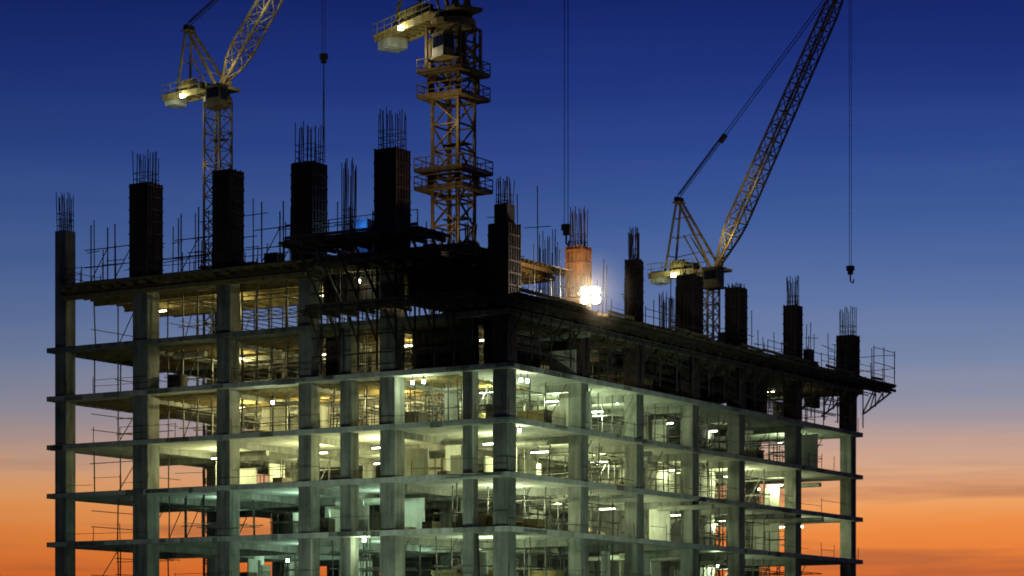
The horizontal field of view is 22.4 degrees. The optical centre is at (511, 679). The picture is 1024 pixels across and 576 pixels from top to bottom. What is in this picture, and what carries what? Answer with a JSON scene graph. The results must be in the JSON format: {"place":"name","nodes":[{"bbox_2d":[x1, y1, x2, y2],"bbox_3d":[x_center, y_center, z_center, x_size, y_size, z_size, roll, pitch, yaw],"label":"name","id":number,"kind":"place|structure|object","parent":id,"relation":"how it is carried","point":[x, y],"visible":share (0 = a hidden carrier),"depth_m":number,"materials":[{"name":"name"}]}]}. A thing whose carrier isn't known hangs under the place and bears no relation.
{"place":"outdoors","nodes":[
{"label":"outdoors","id":0,"kind":"place"},
{"bbox_2d":[159,329,783,570],"bbox_3d":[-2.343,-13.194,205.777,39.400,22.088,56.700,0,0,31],"label":"floor beams","id":1,"kind":"structure","parent":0,"point":[274,553],"depth_m":193.08,"materials":[{"name":"grey concrete"}]},
{"bbox_2d":[0,0,1023,575],"label":"sky","id":2,"kind":"structure","parent":0,"point":[652,86],"materials":[{"name":"blue"}]},
{"label":"ground","id":3,"kind":"structure","parent":0,"visible":0},
{"bbox_2d":[160,0,327,575],"bbox_3d":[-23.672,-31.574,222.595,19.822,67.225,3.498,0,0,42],"label":"tower crane","id":4,"kind":"object","parent":3,"relation":"on","point":[214,96],"visible":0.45,"depth_m":224.64,"materials":[{"name":"paint"}]},
{"bbox_2d":[55,230,856,575],"bbox_3d":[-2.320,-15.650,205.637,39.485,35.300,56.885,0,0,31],"label":"columns","id":5,"kind":"structure","parent":3,"relation":"on","point":[145,422],"depth_m":183.80,"materials":[{"name":"concrete"}]},
{"bbox_2d":[47,307,862,566],"bbox_3d":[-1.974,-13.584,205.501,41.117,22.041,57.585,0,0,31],"label":"floor slabs","id":6,"kind":"structure","parent":5,"relation":"on","point":[453,429],"depth_m":185.16,"materials":[{"name":"grey concrete"}]},
{"bbox_2d":[278,222,491,375],"bbox_3d":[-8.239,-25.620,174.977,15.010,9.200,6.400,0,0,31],"label":"formwork tables","id":7,"kind":"object","parent":6,"relation":"on","point":[347,293],"visible":0.77,"depth_m":175.18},
{"bbox_2d":[77,272,846,414],"bbox_3d":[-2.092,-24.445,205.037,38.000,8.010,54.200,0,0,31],"label":"formwork joists","id":8,"kind":"object","parent":6,"relation":"on","point":[205,399],"visible":0.32,"depth_m":187.76,"materials":[{"name":"brown wood"}]},
{"bbox_2d":[58,242,895,427],"bbox_3d":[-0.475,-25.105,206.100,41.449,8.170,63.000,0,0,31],"label":"formwork decks","id":9,"kind":"object","parent":6,"relation":"on","point":[535,304],"visible":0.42,"depth_m":186.79,"materials":[{"name":"brown wood"}]},
{"bbox_2d":[354,219,373,252],"bbox_3d":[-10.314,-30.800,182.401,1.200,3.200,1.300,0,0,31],"label":"tarpaulin hut","id":10,"kind":"object","parent":9,"relation":"on","point":[362,223],"visible":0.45,"depth_m":181.92,"materials":[{"name":"blue plastic"}]},
{"bbox_2d":[56,106,856,335],"bbox_3d":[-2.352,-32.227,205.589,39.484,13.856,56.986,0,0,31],"label":"rebar cages","id":11,"kind":"object","parent":9,"relation":"on","point":[63,219],"visible":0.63,"depth_m":188.47},
{"bbox_2d":[200,243,818,365],"bbox_3d":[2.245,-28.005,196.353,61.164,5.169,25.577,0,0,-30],"label":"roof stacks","id":12,"kind":"object","parent":9,"relation":"on","point":[722,336],"visible":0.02,"depth_m":189.69,"materials":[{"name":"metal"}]},
{"bbox_2d":[547,297,588,307],"bbox_3d":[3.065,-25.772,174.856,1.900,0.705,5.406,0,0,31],"label":"loose planks","id":13,"kind":"object","parent":9,"relation":"on","point":[569,297],"visible":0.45,"depth_m":174.57,"materials":[{"name":"brown wood"}]},
{"bbox_2d":[580,287,599,309],"bbox_3d":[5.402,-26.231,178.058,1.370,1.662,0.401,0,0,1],"label":"deck floodlight","id":14,"kind":"object","parent":9,"relation":"on","point":[595,294],"visible":0.98,"depth_m":177.88,"materials":[{"name":"glass"}]},
{"bbox_2d":[60,183,894,575],"bbox_3d":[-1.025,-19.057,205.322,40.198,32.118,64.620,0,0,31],"label":"scaffolding","id":15,"kind":"object","parent":6,"relation":"on","point":[482,401],"visible":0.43,"depth_m":187.59,"materials":[{"name":"metal"}]},
{"bbox_2d":[159,279,802,565],"bbox_3d":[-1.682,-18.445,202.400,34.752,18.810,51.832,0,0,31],"label":"lamp fittings","id":16,"kind":"object","parent":6,"relation":"on","point":[423,382],"visible":0.41,"depth_m":186.19,"materials":[{"name":"glass"}]},
{"bbox_2d":[168,331,823,575],"bbox_3d":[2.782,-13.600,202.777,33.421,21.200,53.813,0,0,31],"label":"stored materials","id":17,"kind":"object","parent":6,"relation":"on","point":[659,516],"visible":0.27,"depth_m":187.30,"materials":[{"name":"grey paint"}]},
{"bbox_2d":[129,146,859,384],"bbox_3d":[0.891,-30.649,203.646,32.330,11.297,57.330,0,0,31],"label":"column formwork","id":18,"kind":"object","parent":5,"relation":"on","point":[392,182],"depth_m":183.26,"materials":[{"name":"metal"}]},
{"bbox_2d":[371,0,569,575],"bbox_3d":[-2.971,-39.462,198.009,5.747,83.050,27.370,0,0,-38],"label":"tower crane","id":19,"kind":"object","parent":3,"relation":"on","point":[448,24],"visible":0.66,"depth_m":199.43,"materials":[{"name":"paint"}]},
{"bbox_2d":[405,371,714,575],"bbox_3d":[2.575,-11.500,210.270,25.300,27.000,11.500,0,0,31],"label":"interior wall","id":20,"kind":"structure","parent":3,"relation":"on","point":[607,516],"depth_m":201.64,"materials":[{"name":"concrete"}]},
{"bbox_2d":[647,0,854,575],"bbox_3d":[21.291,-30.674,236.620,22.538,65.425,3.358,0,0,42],"label":"tower crane","id":21,"kind":"object","parent":3,"relation":"on","point":[713,278],"visible":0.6,"depth_m":237.13,"materials":[{"name":"paint"}]}
]}

